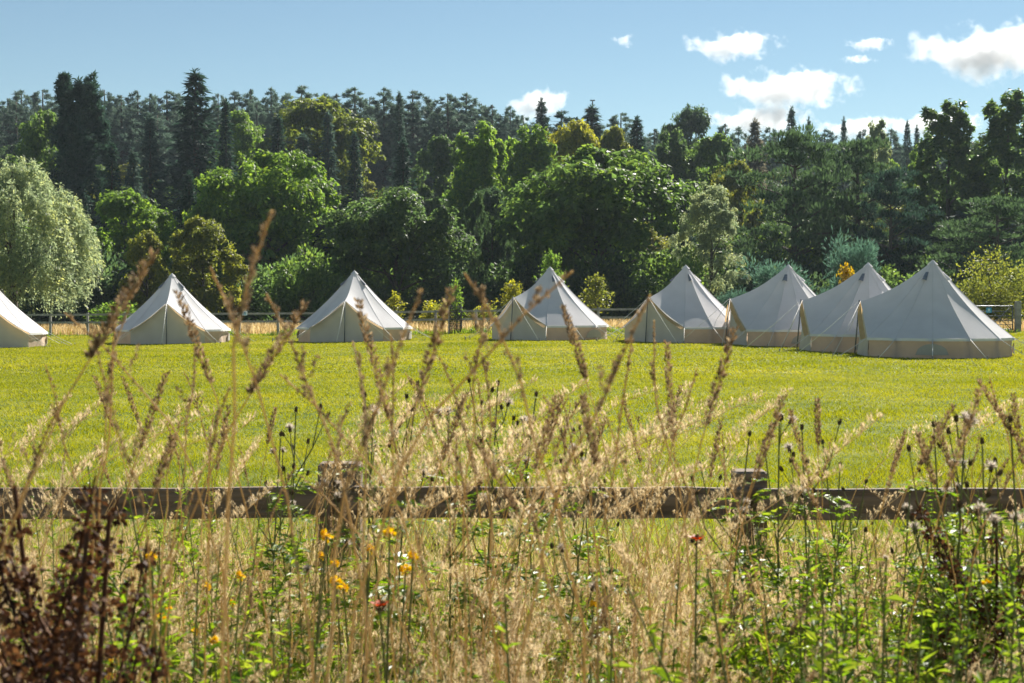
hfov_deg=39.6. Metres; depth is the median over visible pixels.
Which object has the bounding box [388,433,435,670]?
grass stalk
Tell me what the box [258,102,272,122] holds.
pine tree
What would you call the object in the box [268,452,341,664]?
grass stalk
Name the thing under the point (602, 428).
grass stalk
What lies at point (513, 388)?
grass plume
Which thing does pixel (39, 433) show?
grass plume
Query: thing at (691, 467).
grass plume
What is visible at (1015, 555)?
leafy weed
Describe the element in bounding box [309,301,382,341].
door
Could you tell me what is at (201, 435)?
grass plume
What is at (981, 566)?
leafy weed
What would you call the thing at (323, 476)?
grass stalk
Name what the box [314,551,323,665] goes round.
yellow wildflower
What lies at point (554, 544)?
grass stalk
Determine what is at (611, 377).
grass stalk
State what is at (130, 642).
leafy weed
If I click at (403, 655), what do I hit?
leafy weed
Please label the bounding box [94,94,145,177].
pine tree
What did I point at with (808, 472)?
grass stalk
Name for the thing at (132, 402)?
grass stalk
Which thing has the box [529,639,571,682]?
leafy weed
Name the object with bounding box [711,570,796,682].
leafy weed
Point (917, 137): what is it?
spruce tree
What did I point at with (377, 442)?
grass plume
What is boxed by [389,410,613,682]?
grass plume
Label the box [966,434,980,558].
grass stalk
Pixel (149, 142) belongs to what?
spruce tree
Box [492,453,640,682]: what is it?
grass plume
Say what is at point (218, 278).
shrub
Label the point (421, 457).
grass plume
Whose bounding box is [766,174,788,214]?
broadleaf tree
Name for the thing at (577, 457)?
grass stalk
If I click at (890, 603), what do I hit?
leafy weed
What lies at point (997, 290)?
shrub
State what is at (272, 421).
grass stalk
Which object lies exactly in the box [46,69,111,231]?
conifer tree
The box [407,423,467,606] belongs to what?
grass plume
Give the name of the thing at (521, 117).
pine tree
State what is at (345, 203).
broadleaf tree
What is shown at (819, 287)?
shrub
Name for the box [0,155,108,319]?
willow tree
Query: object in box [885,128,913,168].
pine tree
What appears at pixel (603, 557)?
leafy weed
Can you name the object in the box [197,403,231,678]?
grass stalk
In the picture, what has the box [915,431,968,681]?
grass stalk
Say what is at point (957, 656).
leafy weed
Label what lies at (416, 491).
grass plume
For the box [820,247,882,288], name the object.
shrub
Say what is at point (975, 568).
leafy weed
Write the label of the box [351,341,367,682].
grass stalk
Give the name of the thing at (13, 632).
dock plant
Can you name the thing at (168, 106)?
pine tree
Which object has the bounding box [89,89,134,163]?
pine tree
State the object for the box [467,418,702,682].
grass plume
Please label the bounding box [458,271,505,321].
shrub
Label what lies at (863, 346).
door
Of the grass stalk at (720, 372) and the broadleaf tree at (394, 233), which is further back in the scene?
the broadleaf tree at (394, 233)
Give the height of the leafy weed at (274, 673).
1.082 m
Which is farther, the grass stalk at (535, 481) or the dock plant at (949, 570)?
the grass stalk at (535, 481)
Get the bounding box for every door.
[0,315,29,347]
[129,304,204,344]
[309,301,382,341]
[489,297,546,340]
[621,299,683,342]
[725,300,746,344]
[799,301,811,350]
[857,302,868,355]
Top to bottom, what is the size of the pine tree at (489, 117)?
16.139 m
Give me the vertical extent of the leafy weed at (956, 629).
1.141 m
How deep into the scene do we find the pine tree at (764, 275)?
85.31 m
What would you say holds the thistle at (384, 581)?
on the ground at (462, 443)
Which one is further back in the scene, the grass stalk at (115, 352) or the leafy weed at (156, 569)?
the leafy weed at (156, 569)
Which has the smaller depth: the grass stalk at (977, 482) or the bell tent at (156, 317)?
the grass stalk at (977, 482)
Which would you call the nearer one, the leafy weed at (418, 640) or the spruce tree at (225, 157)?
the leafy weed at (418, 640)
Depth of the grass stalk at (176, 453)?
3.81 m
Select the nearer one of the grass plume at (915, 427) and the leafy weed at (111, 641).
the leafy weed at (111, 641)
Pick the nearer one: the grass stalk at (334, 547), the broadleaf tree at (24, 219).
the grass stalk at (334, 547)
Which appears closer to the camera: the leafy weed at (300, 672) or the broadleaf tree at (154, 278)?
the leafy weed at (300, 672)
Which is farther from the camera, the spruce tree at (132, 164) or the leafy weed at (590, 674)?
the spruce tree at (132, 164)
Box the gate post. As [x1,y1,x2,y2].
[1014,301,1020,331]
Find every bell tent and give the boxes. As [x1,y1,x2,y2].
[0,291,75,347]
[88,273,255,345]
[272,270,429,342]
[465,267,622,340]
[596,265,747,343]
[677,264,816,347]
[743,262,890,352]
[798,260,1023,359]
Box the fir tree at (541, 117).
[531,97,551,137]
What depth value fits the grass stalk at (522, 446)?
4.21 m
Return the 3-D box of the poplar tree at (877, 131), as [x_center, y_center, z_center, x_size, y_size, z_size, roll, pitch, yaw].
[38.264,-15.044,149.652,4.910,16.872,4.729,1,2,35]
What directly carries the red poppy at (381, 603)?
on the ground at (462, 443)
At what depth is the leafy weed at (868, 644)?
2.68 m
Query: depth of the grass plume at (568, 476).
3.16 m
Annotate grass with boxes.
[0,467,1023,682]
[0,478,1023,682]
[38,317,1023,334]
[46,324,1023,335]
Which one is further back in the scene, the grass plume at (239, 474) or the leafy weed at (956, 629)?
the grass plume at (239, 474)
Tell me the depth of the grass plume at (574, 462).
4.71 m
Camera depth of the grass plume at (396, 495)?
4.82 m
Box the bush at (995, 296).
[950,244,1023,322]
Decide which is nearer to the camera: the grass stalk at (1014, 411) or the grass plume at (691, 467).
the grass stalk at (1014, 411)
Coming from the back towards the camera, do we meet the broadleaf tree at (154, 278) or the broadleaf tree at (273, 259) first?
the broadleaf tree at (273, 259)
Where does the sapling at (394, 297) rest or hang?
on the ground at (462, 443)
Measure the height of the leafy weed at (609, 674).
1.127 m
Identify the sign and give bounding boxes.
[986,308,991,312]
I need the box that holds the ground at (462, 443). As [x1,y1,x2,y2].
[0,269,1023,595]
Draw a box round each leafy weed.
[1,494,80,640]
[6,545,88,680]
[13,566,75,678]
[41,482,123,664]
[49,612,125,673]
[58,570,119,668]
[69,481,240,682]
[75,465,159,640]
[83,553,171,682]
[83,600,136,679]
[85,571,130,682]
[91,614,105,682]
[102,537,187,681]
[103,628,171,682]
[112,530,176,681]
[115,601,137,682]
[118,565,207,676]
[131,574,206,682]
[136,588,220,682]
[140,464,259,678]
[141,619,178,671]
[143,472,214,625]
[145,547,284,682]
[150,616,230,682]
[151,527,184,587]
[171,577,267,682]
[174,474,249,603]
[182,566,275,682]
[182,588,244,682]
[186,621,210,682]
[201,517,305,682]
[226,516,259,654]
[233,633,254,681]
[251,617,310,682]
[253,648,282,682]
[254,555,341,682]
[256,631,287,682]
[264,545,308,680]
[269,528,352,667]
[281,621,343,682]
[296,637,351,682]
[314,639,416,682]
[367,583,434,682]
[388,628,441,682]
[389,544,454,645]
[405,605,481,682]
[456,632,476,682]
[494,593,519,682]
[497,567,559,681]
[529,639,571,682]
[551,545,637,664]
[571,554,651,677]
[575,630,604,682]
[586,655,594,682]
[587,562,657,658]
[595,627,632,682]
[601,553,764,682]
[626,568,735,682]
[629,595,670,682]
[647,646,683,682]
[649,629,668,682]
[682,567,739,682]
[686,541,799,682]
[694,540,723,605]
[704,536,856,682]
[707,534,800,650]
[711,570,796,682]
[734,580,825,682]
[741,571,806,682]
[742,592,854,682]
[747,502,793,615]
[764,618,810,682]
[765,579,855,682]
[766,572,881,682]
[775,529,889,682]
[779,503,900,657]
[779,507,912,682]
[780,508,846,680]
[780,579,850,678]
[782,503,857,643]
[783,565,872,681]
[799,617,848,682]
[800,507,886,682]
[803,569,933,682]
[806,496,853,612]
[806,534,868,597]
[811,588,869,682]
[824,538,912,677]
[824,557,932,682]
[824,611,852,682]
[829,545,896,670]
[831,496,948,657]
[834,605,916,680]
[835,504,905,613]
[851,530,993,682]
[851,597,910,682]
[853,565,979,675]
[854,562,893,682]
[860,541,904,646]
[868,576,929,679]
[874,603,930,682]
[882,635,914,682]
[883,511,1001,642]
[888,519,1016,669]
[888,612,954,682]
[891,596,935,681]
[893,505,952,671]
[894,583,947,682]
[898,516,1023,657]
[904,529,983,682]
[904,609,985,682]
[909,505,936,575]
[910,587,992,682]
[912,563,977,672]
[914,500,987,627]
[919,549,998,665]
[920,604,1023,682]
[924,625,970,682]
[926,498,955,586]
[928,494,983,599]
[928,588,1020,682]
[936,576,972,682]
[937,490,1023,667]
[943,534,984,610]
[945,616,963,681]
[947,590,1023,682]
[947,607,977,681]
[956,582,977,682]
[961,504,1023,604]
[972,607,1020,682]
[980,528,1023,671]
[987,555,1023,682]
[1005,530,1023,643]
[1009,545,1023,597]
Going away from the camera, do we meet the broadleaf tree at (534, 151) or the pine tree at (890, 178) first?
the pine tree at (890, 178)
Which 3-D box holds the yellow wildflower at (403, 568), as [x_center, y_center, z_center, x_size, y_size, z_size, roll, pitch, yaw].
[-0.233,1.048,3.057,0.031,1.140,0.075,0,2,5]
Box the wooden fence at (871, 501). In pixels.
[0,461,1023,627]
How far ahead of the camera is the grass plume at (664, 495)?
4.08 m
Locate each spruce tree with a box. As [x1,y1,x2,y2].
[95,141,124,248]
[120,147,147,228]
[134,112,173,221]
[154,68,240,218]
[170,170,196,267]
[212,97,238,248]
[268,113,291,187]
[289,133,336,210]
[301,219,339,269]
[319,109,341,209]
[342,130,366,207]
[364,172,380,195]
[383,137,426,275]
[385,91,409,195]
[420,180,432,190]
[486,248,507,279]
[581,104,606,140]
[626,115,653,224]
[670,180,697,256]
[702,164,714,185]
[764,198,782,212]
[803,116,814,213]
[836,116,851,194]
[900,120,912,181]
[913,124,919,156]
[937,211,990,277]
[940,159,951,182]
[992,177,1017,227]
[1000,221,1023,283]
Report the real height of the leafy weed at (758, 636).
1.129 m
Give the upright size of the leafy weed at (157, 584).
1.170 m
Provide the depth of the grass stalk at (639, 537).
4.26 m
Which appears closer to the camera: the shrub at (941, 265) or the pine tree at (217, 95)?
the shrub at (941, 265)
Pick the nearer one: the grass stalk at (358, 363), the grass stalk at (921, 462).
the grass stalk at (358, 363)
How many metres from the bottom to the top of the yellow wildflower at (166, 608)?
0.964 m
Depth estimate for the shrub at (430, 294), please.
98.60 m
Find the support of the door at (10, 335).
in the bell tent at (19, 327)
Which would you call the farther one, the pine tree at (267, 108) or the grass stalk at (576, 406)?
the pine tree at (267, 108)
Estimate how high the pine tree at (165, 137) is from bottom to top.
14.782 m
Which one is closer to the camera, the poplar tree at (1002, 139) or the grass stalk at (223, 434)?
the grass stalk at (223, 434)
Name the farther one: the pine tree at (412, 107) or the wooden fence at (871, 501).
the pine tree at (412, 107)
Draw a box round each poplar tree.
[850,117,895,228]
[901,148,935,247]
[903,98,991,256]
[969,88,1023,268]
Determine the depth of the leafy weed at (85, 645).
2.81 m
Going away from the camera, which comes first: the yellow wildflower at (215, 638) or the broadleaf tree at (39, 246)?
the yellow wildflower at (215, 638)
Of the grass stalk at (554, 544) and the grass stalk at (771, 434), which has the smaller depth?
the grass stalk at (771, 434)
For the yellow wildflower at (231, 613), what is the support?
on the ground at (462, 443)
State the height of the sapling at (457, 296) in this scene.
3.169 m
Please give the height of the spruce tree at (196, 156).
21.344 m
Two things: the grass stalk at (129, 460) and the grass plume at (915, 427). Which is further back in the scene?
the grass plume at (915, 427)
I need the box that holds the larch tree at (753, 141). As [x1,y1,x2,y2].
[744,117,771,199]
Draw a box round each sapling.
[385,290,408,317]
[446,278,465,329]
[493,278,524,309]
[532,248,568,286]
[578,272,614,314]
[836,262,854,284]
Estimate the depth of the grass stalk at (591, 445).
2.46 m
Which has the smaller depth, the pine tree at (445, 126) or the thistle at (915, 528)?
the thistle at (915, 528)
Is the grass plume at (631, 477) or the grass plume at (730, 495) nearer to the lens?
the grass plume at (730, 495)
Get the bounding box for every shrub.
[18,284,74,324]
[19,256,69,319]
[64,244,129,324]
[83,300,138,328]
[168,250,231,323]
[212,263,277,324]
[255,243,347,323]
[272,253,327,324]
[301,255,339,303]
[321,256,365,301]
[372,264,419,322]
[393,272,428,318]
[410,278,466,322]
[415,299,450,326]
[417,267,490,317]
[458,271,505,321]
[466,303,497,326]
[488,260,531,300]
[503,253,547,303]
[563,262,587,301]
[571,245,637,320]
[608,274,664,320]
[635,249,665,292]
[639,247,701,295]
[651,245,708,295]
[700,250,734,289]
[705,283,744,305]
[734,258,781,291]
[793,266,829,294]
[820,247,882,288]
[875,263,914,288]
[890,265,917,285]
[912,254,974,280]
[914,258,960,283]
[967,273,1022,320]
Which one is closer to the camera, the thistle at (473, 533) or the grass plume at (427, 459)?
the grass plume at (427, 459)
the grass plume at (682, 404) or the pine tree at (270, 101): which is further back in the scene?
the pine tree at (270, 101)
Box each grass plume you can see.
[0,393,71,502]
[0,404,218,600]
[0,408,100,458]
[0,452,8,468]
[0,453,59,503]
[0,485,32,505]
[1,407,86,541]
[9,451,93,587]
[37,435,118,577]
[38,389,116,591]
[86,426,229,570]
[93,388,203,569]
[100,441,162,523]
[114,453,161,569]
[148,410,256,617]
[169,478,280,643]
[176,443,258,654]
[210,431,262,613]
[235,404,424,663]
[258,391,511,681]
[279,425,418,649]
[279,480,473,682]
[282,455,454,681]
[286,395,427,600]
[290,376,408,664]
[295,464,396,671]
[308,468,412,671]
[312,393,447,609]
[319,457,404,633]
[322,452,475,655]
[325,393,419,677]
[332,390,471,681]
[341,416,450,652]
[349,442,509,645]
[354,428,463,625]
[354,467,502,682]
[360,416,433,613]
[361,447,438,682]
[363,380,499,638]
[376,439,453,656]
[377,419,540,679]
[388,454,423,678]
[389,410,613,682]
[392,425,497,625]
[394,387,504,679]
[394,458,518,634]
[403,472,575,667]
[404,432,558,644]
[405,446,487,667]
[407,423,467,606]
[416,405,581,679]
[426,378,588,670]
[427,375,537,680]
[436,436,550,671]
[443,418,674,682]
[448,415,699,681]
[461,464,548,627]
[467,418,552,638]
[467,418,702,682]
[474,441,588,681]
[474,477,615,655]
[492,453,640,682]
[498,436,637,640]
[498,464,609,676]
[510,405,670,678]
[523,460,709,652]
[525,468,684,672]
[528,464,672,682]
[533,382,659,610]
[554,444,660,572]
[559,461,709,682]
[577,477,688,641]
[579,458,666,563]
[593,485,666,678]
[599,472,690,671]
[612,379,693,681]
[613,391,767,601]
[619,396,718,568]
[621,466,688,569]
[628,398,781,663]
[630,429,799,631]
[631,394,765,569]
[632,472,744,678]
[636,409,724,576]
[636,463,845,678]
[642,480,729,679]
[668,387,792,629]
[721,408,883,682]
[721,465,735,626]
[830,414,991,571]
[844,471,941,594]
[871,400,1010,606]
[884,398,1023,652]
[988,470,1023,578]
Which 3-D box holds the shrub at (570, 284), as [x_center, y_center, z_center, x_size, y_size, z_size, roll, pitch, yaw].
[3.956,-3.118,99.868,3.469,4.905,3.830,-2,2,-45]
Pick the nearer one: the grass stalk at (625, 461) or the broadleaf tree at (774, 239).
the grass stalk at (625, 461)
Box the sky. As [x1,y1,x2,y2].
[0,0,1023,146]
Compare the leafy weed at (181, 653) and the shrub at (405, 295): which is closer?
the leafy weed at (181, 653)
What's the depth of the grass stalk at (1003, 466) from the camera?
3.94 m
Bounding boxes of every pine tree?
[0,89,41,132]
[0,98,27,152]
[0,101,33,161]
[3,88,59,169]
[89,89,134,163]
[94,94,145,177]
[96,116,151,181]
[122,90,161,153]
[125,93,172,179]
[125,115,191,185]
[145,90,208,182]
[162,93,192,155]
[163,116,220,174]
[202,93,227,154]
[207,91,255,153]
[234,89,258,132]
[234,102,287,159]
[250,86,287,152]
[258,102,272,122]
[264,108,296,149]
[268,85,318,162]
[272,94,295,111]
[305,93,340,129]
[315,86,395,180]
[330,93,343,150]
[356,97,389,191]
[360,88,415,193]
[368,115,421,192]
[383,90,433,183]
[408,93,475,188]
[410,103,446,172]
[416,120,457,186]
[432,92,485,147]
[461,103,505,136]
[473,104,518,176]
[498,105,528,167]
[507,114,534,155]
[527,110,579,167]
[602,112,655,159]
[639,140,656,161]
[640,128,659,157]
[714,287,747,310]
[716,123,888,284]
[717,123,739,166]
[732,126,752,167]
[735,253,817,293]
[748,127,788,178]
[760,153,784,171]
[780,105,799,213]
[780,150,807,170]
[799,129,839,190]
[809,135,928,261]
[816,225,883,294]
[844,165,944,277]
[852,129,876,182]
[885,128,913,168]
[901,194,1023,306]
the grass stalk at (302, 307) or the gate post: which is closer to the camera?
the grass stalk at (302, 307)
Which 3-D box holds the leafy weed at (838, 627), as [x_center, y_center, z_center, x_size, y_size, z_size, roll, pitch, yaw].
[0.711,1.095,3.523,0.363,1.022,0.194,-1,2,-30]
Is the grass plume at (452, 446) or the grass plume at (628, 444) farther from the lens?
the grass plume at (452, 446)
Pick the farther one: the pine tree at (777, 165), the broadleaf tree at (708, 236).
the pine tree at (777, 165)
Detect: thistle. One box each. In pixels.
[229,431,315,682]
[242,403,337,680]
[257,446,306,594]
[288,478,359,681]
[315,405,417,676]
[332,391,435,682]
[343,380,454,680]
[397,406,499,671]
[428,377,537,682]
[431,523,469,621]
[459,391,565,662]
[487,415,571,677]
[529,493,605,682]
[530,407,637,682]
[547,419,638,681]
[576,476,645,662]
[685,431,779,682]
[728,410,818,682]
[749,438,824,662]
[754,418,852,662]
[800,439,880,645]
[856,520,894,631]
[860,486,943,678]
[885,409,1013,682]
[889,419,993,665]
[917,463,992,611]
[928,458,998,675]
[937,427,1023,682]
[960,415,1023,674]
[969,457,1023,667]
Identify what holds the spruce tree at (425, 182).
on the ground at (462, 443)
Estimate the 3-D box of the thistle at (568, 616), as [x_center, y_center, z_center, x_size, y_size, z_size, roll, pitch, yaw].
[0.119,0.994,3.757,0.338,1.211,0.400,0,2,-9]
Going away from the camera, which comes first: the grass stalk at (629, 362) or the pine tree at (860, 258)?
the grass stalk at (629, 362)
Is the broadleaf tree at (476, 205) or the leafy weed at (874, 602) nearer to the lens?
the leafy weed at (874, 602)
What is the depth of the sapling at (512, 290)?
75.81 m
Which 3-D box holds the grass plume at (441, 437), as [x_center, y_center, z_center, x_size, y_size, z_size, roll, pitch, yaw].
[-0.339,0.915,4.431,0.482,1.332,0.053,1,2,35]
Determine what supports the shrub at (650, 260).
on the ground at (462, 443)
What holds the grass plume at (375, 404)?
on the ground at (462, 443)
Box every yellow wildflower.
[146,552,157,612]
[165,606,175,682]
[191,628,199,679]
[201,582,212,681]
[209,635,218,682]
[229,599,235,650]
[233,571,245,673]
[314,528,333,681]
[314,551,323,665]
[328,575,342,682]
[330,560,341,680]
[338,583,348,660]
[362,544,374,682]
[383,526,396,682]
[398,563,411,682]
[405,551,418,681]
[588,599,595,682]
[981,579,992,679]
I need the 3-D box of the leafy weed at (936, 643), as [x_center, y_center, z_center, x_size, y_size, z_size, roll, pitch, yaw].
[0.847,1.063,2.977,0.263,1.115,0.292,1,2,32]
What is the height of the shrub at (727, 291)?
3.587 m
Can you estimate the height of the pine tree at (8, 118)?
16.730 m
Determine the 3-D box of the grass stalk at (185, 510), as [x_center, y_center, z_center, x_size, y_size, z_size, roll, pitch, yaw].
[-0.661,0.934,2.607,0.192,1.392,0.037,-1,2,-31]
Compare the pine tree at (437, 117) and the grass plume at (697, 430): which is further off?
the pine tree at (437, 117)
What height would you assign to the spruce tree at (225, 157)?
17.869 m
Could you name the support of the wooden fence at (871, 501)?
on the ground at (462, 443)
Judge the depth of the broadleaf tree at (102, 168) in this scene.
193.24 m
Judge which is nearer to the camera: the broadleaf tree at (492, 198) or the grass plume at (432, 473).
the grass plume at (432, 473)
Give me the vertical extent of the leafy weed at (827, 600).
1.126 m
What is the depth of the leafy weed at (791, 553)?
4.28 m
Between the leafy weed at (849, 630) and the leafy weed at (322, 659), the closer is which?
the leafy weed at (322, 659)
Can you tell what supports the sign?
attached to the field gate
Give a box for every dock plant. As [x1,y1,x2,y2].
[0,475,153,682]
[0,511,171,682]
[0,514,120,682]
[31,583,108,682]
[911,500,1023,682]
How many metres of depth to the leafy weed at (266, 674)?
2.95 m
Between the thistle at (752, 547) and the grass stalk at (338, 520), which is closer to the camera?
the thistle at (752, 547)
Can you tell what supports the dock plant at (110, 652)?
on the ground at (462, 443)
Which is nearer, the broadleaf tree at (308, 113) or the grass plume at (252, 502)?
the grass plume at (252, 502)
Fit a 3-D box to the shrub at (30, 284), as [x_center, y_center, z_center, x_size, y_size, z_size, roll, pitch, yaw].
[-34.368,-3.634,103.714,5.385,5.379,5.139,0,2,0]
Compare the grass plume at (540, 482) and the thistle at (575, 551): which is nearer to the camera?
the grass plume at (540, 482)
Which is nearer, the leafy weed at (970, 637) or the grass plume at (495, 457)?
the leafy weed at (970, 637)
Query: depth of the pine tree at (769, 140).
214.59 m
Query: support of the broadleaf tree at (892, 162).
on the ground at (462, 443)
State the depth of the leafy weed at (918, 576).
3.71 m
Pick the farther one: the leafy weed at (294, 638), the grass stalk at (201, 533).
the leafy weed at (294, 638)
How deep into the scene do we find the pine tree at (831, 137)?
212.85 m
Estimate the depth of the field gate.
67.36 m
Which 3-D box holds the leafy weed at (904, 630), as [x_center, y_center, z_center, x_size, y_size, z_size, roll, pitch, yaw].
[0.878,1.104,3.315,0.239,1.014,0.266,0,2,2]
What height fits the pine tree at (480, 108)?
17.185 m
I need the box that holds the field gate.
[977,306,1012,329]
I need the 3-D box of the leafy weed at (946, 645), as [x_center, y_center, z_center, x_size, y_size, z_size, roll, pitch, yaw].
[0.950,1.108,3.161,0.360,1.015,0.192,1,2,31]
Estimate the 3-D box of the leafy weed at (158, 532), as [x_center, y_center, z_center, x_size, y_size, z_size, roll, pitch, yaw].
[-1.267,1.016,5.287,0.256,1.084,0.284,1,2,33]
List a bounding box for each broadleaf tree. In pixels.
[0,144,39,167]
[0,154,23,173]
[0,232,39,262]
[5,227,105,279]
[11,106,58,193]
[16,221,29,233]
[17,213,33,225]
[78,188,178,309]
[92,164,124,183]
[104,249,127,265]
[106,163,158,187]
[115,229,170,310]
[147,186,181,201]
[156,200,212,253]
[166,214,248,312]
[182,148,341,288]
[185,235,281,293]
[211,109,265,179]
[250,95,385,195]
[318,185,480,315]
[322,195,385,210]
[361,180,382,205]
[380,183,434,198]
[407,133,474,217]
[438,119,520,278]
[460,185,520,282]
[462,189,491,289]
[490,144,702,294]
[490,228,578,269]
[497,123,558,222]
[545,117,600,170]
[599,124,642,219]
[600,251,678,292]
[635,218,670,269]
[649,127,709,241]
[657,102,720,183]
[661,234,739,285]
[665,234,740,266]
[666,181,750,301]
[677,131,753,230]
[708,159,765,268]
[731,217,833,271]
[738,244,819,275]
[745,208,784,242]
[759,180,784,200]
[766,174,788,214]
[799,190,848,219]
[858,240,925,280]
[864,156,899,208]
[871,206,939,240]
[905,220,994,275]
[991,149,1016,172]
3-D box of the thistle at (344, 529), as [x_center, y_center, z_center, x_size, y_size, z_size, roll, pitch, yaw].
[-0.396,0.884,4.185,0.442,1.406,0.428,-1,2,-33]
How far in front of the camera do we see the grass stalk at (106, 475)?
4.52 m
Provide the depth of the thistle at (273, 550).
4.29 m
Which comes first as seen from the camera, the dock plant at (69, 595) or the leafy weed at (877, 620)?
the dock plant at (69, 595)
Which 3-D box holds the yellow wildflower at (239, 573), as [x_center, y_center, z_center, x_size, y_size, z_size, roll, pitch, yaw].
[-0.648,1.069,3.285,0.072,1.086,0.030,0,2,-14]
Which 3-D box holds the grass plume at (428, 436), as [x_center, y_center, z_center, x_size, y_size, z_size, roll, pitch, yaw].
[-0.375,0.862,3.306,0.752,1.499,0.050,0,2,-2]
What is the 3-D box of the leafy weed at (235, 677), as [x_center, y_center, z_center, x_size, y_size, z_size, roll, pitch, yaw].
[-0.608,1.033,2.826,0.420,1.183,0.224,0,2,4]
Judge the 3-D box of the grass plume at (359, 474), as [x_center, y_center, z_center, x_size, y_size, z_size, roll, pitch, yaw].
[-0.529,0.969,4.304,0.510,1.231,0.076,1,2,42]
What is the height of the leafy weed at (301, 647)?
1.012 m
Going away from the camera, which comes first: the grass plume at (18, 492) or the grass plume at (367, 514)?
the grass plume at (367, 514)
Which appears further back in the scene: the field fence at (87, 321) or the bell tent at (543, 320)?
the field fence at (87, 321)
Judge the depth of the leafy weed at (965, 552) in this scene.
3.63 m
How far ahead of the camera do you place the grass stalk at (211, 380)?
2.75 m
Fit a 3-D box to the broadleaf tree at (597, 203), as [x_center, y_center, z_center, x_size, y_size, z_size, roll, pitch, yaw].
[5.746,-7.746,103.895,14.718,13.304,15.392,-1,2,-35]
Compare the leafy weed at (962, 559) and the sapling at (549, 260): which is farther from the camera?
the sapling at (549, 260)
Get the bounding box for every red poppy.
[370,598,388,682]
[689,533,704,682]
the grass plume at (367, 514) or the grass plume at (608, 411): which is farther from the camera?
the grass plume at (608, 411)
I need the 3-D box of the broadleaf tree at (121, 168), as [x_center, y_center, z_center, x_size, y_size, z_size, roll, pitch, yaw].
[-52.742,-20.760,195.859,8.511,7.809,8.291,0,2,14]
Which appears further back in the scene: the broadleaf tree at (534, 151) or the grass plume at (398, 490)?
the broadleaf tree at (534, 151)
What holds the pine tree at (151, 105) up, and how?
on the ground at (462, 443)
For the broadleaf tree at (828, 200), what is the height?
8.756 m
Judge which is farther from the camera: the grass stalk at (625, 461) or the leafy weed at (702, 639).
the leafy weed at (702, 639)
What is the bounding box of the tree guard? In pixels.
[448,305,461,332]
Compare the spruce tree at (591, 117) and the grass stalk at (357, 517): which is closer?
the grass stalk at (357, 517)
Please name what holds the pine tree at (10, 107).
on the ground at (462, 443)
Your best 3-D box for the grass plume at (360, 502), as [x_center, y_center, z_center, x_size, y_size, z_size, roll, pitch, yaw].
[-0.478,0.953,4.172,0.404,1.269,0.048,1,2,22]
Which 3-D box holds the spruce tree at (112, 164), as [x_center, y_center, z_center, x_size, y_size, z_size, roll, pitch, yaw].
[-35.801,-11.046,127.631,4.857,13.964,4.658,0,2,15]
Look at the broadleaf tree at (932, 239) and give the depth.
117.06 m
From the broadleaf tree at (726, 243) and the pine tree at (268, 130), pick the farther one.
the pine tree at (268, 130)
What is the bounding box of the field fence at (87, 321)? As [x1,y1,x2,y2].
[26,307,729,334]
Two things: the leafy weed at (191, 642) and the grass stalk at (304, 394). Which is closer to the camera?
the grass stalk at (304, 394)
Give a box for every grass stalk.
[0,247,158,554]
[0,400,62,595]
[0,478,17,600]
[1,458,51,627]
[25,460,81,653]
[45,365,119,664]
[56,454,65,605]
[64,312,230,682]
[79,305,129,672]
[91,333,170,682]
[91,375,148,587]
[92,295,119,681]
[92,370,170,671]
[93,444,134,589]
[120,375,181,648]
[120,433,175,682]
[137,300,308,682]
[147,471,202,682]
[161,417,182,680]
[163,347,197,682]
[166,423,184,681]
[173,288,275,682]
[184,372,221,619]
[195,417,213,667]
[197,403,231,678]
[204,387,230,682]
[210,267,314,682]
[221,210,274,682]
[238,445,286,672]
[238,466,295,670]
[241,406,276,654]
[265,294,379,682]
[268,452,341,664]
[279,374,435,682]
[296,414,345,680]
[298,474,415,682]
[312,446,334,666]
[320,465,338,681]
[321,424,369,682]
[324,408,410,652]
[325,289,422,682]
[328,440,362,665]
[328,450,402,674]
[347,270,572,682]
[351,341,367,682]
[353,297,441,682]
[353,417,370,679]
[363,284,457,682]
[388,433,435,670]
[390,333,398,682]
[397,391,468,680]
[397,446,443,663]
[405,372,463,667]
[413,380,486,676]
[438,355,497,682]
[450,433,459,682]
[451,448,471,682]
[462,298,489,682]
[464,272,585,682]
[466,442,509,658]
[473,437,586,682]
[477,379,500,680]
[480,467,528,660]
[481,352,507,682]
[481,402,559,646]
[485,423,533,621]
[487,448,535,668]
[494,394,559,682]
[506,394,564,679]
[511,399,580,681]
[514,294,651,682]
[514,398,568,677]
[518,470,575,682]
[542,394,616,682]
[545,476,588,673]
[546,402,571,680]
[558,390,616,676]
[559,304,650,682]
[565,416,606,657]
[565,448,654,681]
[575,414,603,677]
[578,392,618,682]
[596,336,633,682]
[607,419,655,682]
[623,401,679,677]
[627,384,683,679]
[633,367,697,682]
[633,412,683,661]
[634,461,649,626]
[648,320,694,682]
[659,325,739,682]
[663,339,682,682]
[672,452,729,682]
[690,418,723,674]
[710,394,787,682]
[712,417,780,680]
[716,445,771,682]
[721,431,736,682]
[787,408,847,652]
[790,457,865,682]
[811,397,821,657]
[816,438,832,600]
[848,402,956,681]
[851,429,906,635]
[860,436,904,650]
[896,386,983,677]
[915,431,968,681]
[931,458,1009,651]
[935,421,976,659]
[947,447,1023,677]
[953,455,991,588]
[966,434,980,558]
[976,378,1019,446]
[988,377,1023,506]
[1009,393,1023,467]
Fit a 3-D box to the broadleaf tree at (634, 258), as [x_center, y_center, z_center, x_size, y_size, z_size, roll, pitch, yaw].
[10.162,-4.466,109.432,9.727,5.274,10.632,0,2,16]
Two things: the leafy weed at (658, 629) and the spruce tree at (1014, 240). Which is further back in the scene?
the spruce tree at (1014, 240)
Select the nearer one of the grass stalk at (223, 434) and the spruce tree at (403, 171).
the grass stalk at (223, 434)
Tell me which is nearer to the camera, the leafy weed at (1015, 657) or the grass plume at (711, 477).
the leafy weed at (1015, 657)
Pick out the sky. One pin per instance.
(861, 61)

